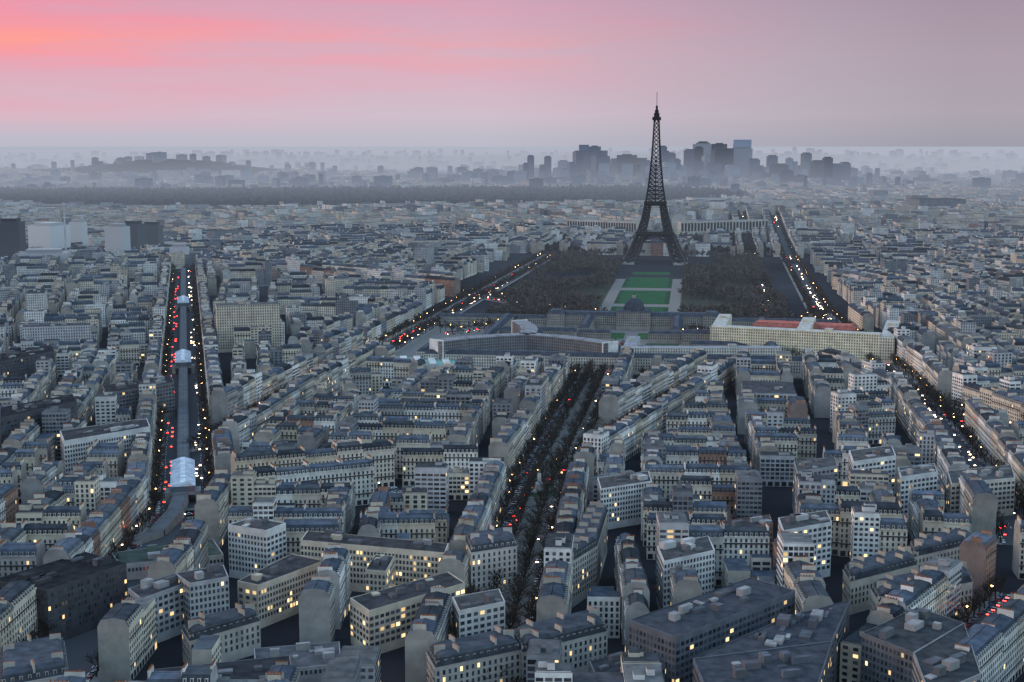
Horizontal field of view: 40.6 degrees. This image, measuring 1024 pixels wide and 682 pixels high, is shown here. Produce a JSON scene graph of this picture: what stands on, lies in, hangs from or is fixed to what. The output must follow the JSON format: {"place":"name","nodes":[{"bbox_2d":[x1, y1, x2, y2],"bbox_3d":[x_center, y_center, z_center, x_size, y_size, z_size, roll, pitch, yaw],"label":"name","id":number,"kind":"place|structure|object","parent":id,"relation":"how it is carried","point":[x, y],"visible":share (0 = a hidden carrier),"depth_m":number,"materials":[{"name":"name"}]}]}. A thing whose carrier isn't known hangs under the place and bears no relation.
{"place":"outdoors","nodes":[
{"label":"outdoors","id":0,"kind":"place"},
{"bbox_2d":[0,147,1023,681],"bbox_3d":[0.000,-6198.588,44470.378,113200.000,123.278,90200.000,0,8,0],"label":"ground","id":1,"kind":"structure","parent":0,"point":[776,505],"depth_m":2177.94,"materials":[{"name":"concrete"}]},
{"bbox_2d":[0,159,735,204],"bbox_3d":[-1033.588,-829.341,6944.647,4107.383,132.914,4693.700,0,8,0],"label":"hill","id":2,"kind":"structure","parent":1,"relation":"on","point":[144,166],"depth_m":8128.07,"materials":[{"name":"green plant"}]},
{"bbox_2d":[0,345,1014,681],"bbox_3d":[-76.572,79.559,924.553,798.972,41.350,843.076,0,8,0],"label":"buildings","id":3,"kind":"structure","parent":1,"relation":"on","point":[752,631],"depth_m":647.15,"materials":[{"name":"stone"}]},
{"bbox_2d":[0,166,1023,681],"bbox_3d":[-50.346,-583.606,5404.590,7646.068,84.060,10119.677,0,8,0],"label":"city buildings","id":4,"kind":"structure","parent":1,"relation":"on","point":[318,444],"depth_m":1112.27,"materials":[{"name":"stone"}]},
{"bbox_2d":[0,140,1023,377],"bbox_3d":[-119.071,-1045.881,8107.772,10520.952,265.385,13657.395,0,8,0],"label":"buildings","id":5,"kind":"structure","parent":1,"relation":"on","point":[553,331],"depth_m":3201.97,"materials":[{"name":"stone"}]},
{"bbox_2d":[0,183,1023,681],"bbox_3d":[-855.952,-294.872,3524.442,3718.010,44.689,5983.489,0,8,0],"label":"trees","id":6,"kind":"object","parent":1,"relation":"on","point":[742,269],"visible":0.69,"depth_m":1929.99,"materials":[{"name":"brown plant"}]},
{"bbox_2d":[622,106,687,264],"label":"eiffel tower","id":7,"kind":"structure","parent":1,"relation":"on","point":[644,234],"depth_m":2657.14,"materials":[{"name":"metal"}]},
{"bbox_2d":[0,0,1023,146],"label":"sky","id":8,"kind":"structure","parent":0,"point":[74,73],"materials":[{"name":"pink"}]},
{"bbox_2d":[64,225,1022,681],"bbox_3d":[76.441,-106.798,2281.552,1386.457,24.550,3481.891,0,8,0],"label":"roads","id":9,"kind":"structure","parent":0,"point":[80,647],"depth_m":1021.32,"materials":[{"name":"grey asphalt"}]},
{"bbox_2d":[127,267,200,545],"bbox_3d":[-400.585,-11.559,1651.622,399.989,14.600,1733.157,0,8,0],"label":"metro viaduct","id":10,"kind":"object","parent":9,"relation":"on","point":[182,489],"visible":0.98,"depth_m":947.07,"materials":[{"name":"metal"}]},
{"bbox_2d":[79,226,1023,678],"bbox_3d":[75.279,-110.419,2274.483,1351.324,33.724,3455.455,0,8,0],"label":"cars","id":11,"kind":"object","parent":9,"relation":"on","point":[971,622],"visible":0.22,"depth_m":1037.18,"materials":[{"name":"painted metal"},{"name":"glass"}]},
{"bbox_2d":[395,272,801,378],"bbox_3d":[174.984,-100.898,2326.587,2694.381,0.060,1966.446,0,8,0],"label":"park ground","id":12,"kind":"structure","parent":0,"point":[658,294],"depth_m":2051.98,"materials":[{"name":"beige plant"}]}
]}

